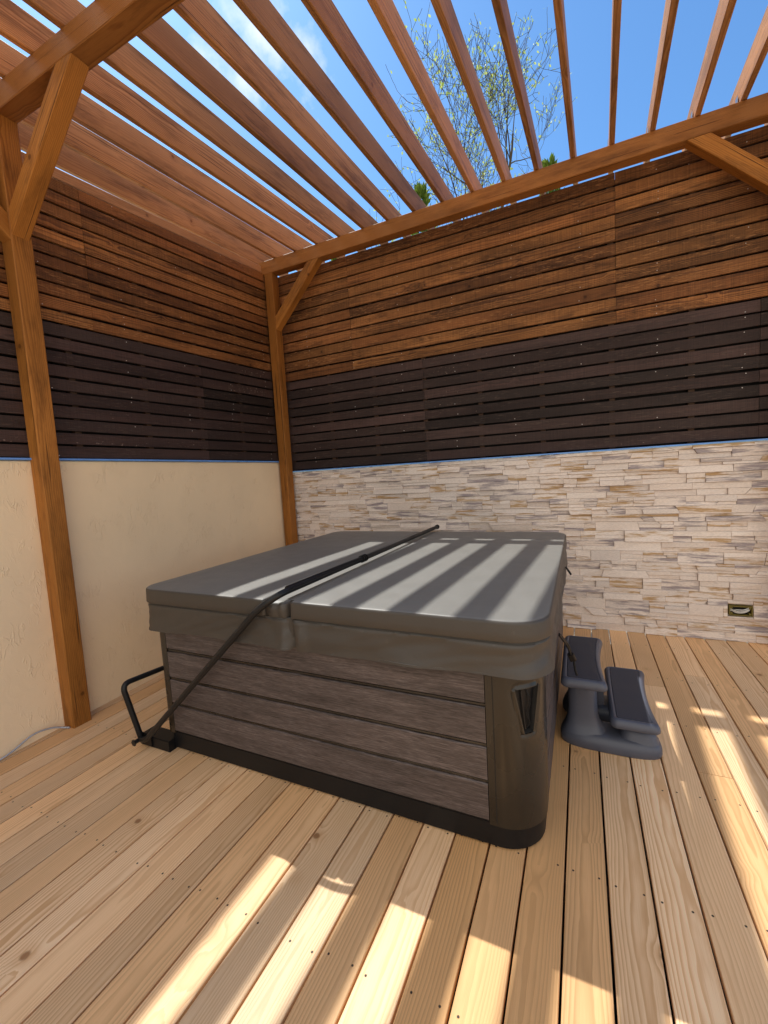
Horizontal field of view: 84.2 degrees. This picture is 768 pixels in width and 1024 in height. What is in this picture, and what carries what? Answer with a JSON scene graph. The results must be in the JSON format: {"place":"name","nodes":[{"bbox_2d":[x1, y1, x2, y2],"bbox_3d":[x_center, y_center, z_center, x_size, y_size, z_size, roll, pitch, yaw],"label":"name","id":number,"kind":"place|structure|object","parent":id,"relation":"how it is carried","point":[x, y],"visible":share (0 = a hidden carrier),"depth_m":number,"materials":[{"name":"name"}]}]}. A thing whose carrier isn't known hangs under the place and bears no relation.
{"place":"outdoors","nodes":[
{"label":"outdoors","id":0,"kind":"place"},
{"bbox_2d":[0,626,767,1023],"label":"deck","id":1,"kind":"structure","parent":0,"point":[140,882],"depth_m":1.67,"materials":[{"name":"brown wood"}]},
{"bbox_2d":[0,726,69,760],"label":"cable","id":2,"kind":"object","parent":1,"relation":"on","point":[19,745],"visible":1,"depth_m":2.74,"materials":[{"name":"grey plastic"}]},
{"bbox_2d":[0,457,285,757],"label":"rendered wall","id":3,"kind":"structure","parent":1,"relation":"on","point":[137,528],"depth_m":3.29,"materials":[{"name":"beige paint"}]},
{"bbox_2d":[0,178,278,462],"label":"slatted fence","id":4,"kind":"object","parent":3,"relation":"on","point":[157,342],"visible":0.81,"depth_m":3.56,"materials":[{"name":"brown wood"}]},
{"bbox_2d":[121,525,439,751],"bbox_3d":[-0.523,0.801,3.420,1.301,1.084,2.464,-1,6,25],"label":"cover lifter","id":5,"kind":"object","parent":1,"relation":"on","point":[157,735],"visible":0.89,"depth_m":2.58,"materials":[{"name":"black metal"}]},
{"bbox_2d":[160,610,562,848],"bbox_3d":[0.089,0.884,3.127,2.195,0.900,2.202,-1,6,25],"label":"hot tub","id":6,"kind":"object","parent":1,"relation":"on","point":[467,754],"visible":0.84,"depth_m":1.99,"materials":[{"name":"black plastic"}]},
{"bbox_2d":[146,531,577,679],"bbox_3d":[0.091,0.541,3.086,2.396,0.479,2.340,-1,6,25],"label":"tub cover","id":7,"kind":"object","parent":6,"relation":"on","point":[487,603],"visible":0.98,"depth_m":2.17,"materials":[{"name":"leather"}]},
{"bbox_2d":[0,0,767,728],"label":"pergola","id":8,"kind":"object","parent":1,"relation":"on","point":[46,104],"visible":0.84,"depth_m":2.98,"materials":[{"name":"brown wood"}]},
{"bbox_2d":[293,438,767,643],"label":"stone wall","id":9,"kind":"structure","parent":1,"relation":"on","point":[666,540],"depth_m":3.95,"materials":[{"name":"beige stone"}]},
{"bbox_2d":[278,125,767,470],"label":"slatted fence","id":10,"kind":"object","parent":9,"relation":"on","point":[626,308],"visible":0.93,"depth_m":4.03,"materials":[{"name":"brown wood"}]},
{"bbox_2d":[728,604,752,616],"bbox_3d":[3.036,0.839,3.620,0.160,0.084,0.046,-1,6,25],"label":"recessed wall light","id":11,"kind":"object","parent":9,"relation":"attached to","point":[740,610],"visible":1,"depth_m":3.62,"materials":[{"name":"gold metal"}]},
{"bbox_2d":[393,646,767,1023],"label":"deck joists","id":12,"kind":"object","parent":1,"relation":"attached to","point":[608,903],"visible":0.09,"depth_m":1.68,"materials":[{"name":"brown wood"}]},
{"bbox_2d":[561,635,662,759],"bbox_3d":[1.349,1.083,2.567,0.512,0.456,0.770,-1,6,25],"label":"tub step","id":13,"kind":"object","parent":1,"relation":"on","point":[619,719],"visible":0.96,"depth_m":2.41,"materials":[{"name":"plastic"}]},
{"bbox_2d":[0,0,767,471],"label":"sky","id":14,"kind":"structure","parent":0,"point":[588,22],"materials":[{"name":"blue"}]},
{"bbox_2d":[574,628,750,646],"bbox_3d":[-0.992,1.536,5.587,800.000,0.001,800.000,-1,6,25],"label":"ground","id":15,"kind":"structure","parent":0,"point":[616,630],"depth_m":4.83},
{"bbox_2d":[411,181,452,462],"bbox_3d":[0.631,-1.361,5.562,0.906,5.578,0.959,-6,6,-30],"label":"conifer","id":16,"kind":"object","parent":15,"relation":"on","point":[420,191],"visible":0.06,"depth_m":5.27,"materials":[{"name":"green plant"}]},
{"bbox_2d":[367,1,576,457],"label":"bare tree","id":17,"kind":"object","parent":15,"relation":"on","point":[491,98],"visible":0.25,"depth_m":7.91,"materials":[{"name":"green plant"}]},
{"bbox_2d":[539,153,570,455],"bbox_3d":[1.982,-1.270,4.930,0.927,5.349,0.892,-1,6,25],"label":"conifer","id":18,"kind":"object","parent":15,"relation":"on","point":[549,162],"visible":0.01,"depth_m":4.66,"materials":[{"name":"green plant"}]},
{"bbox_2d":[403,658,741,1023],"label":"ground membrane","id":19,"kind":"object","parent":15,"relation":"on","point":[612,968],"depth_m":1.64,"materials":[{"name":"black fabric"}]}
]}

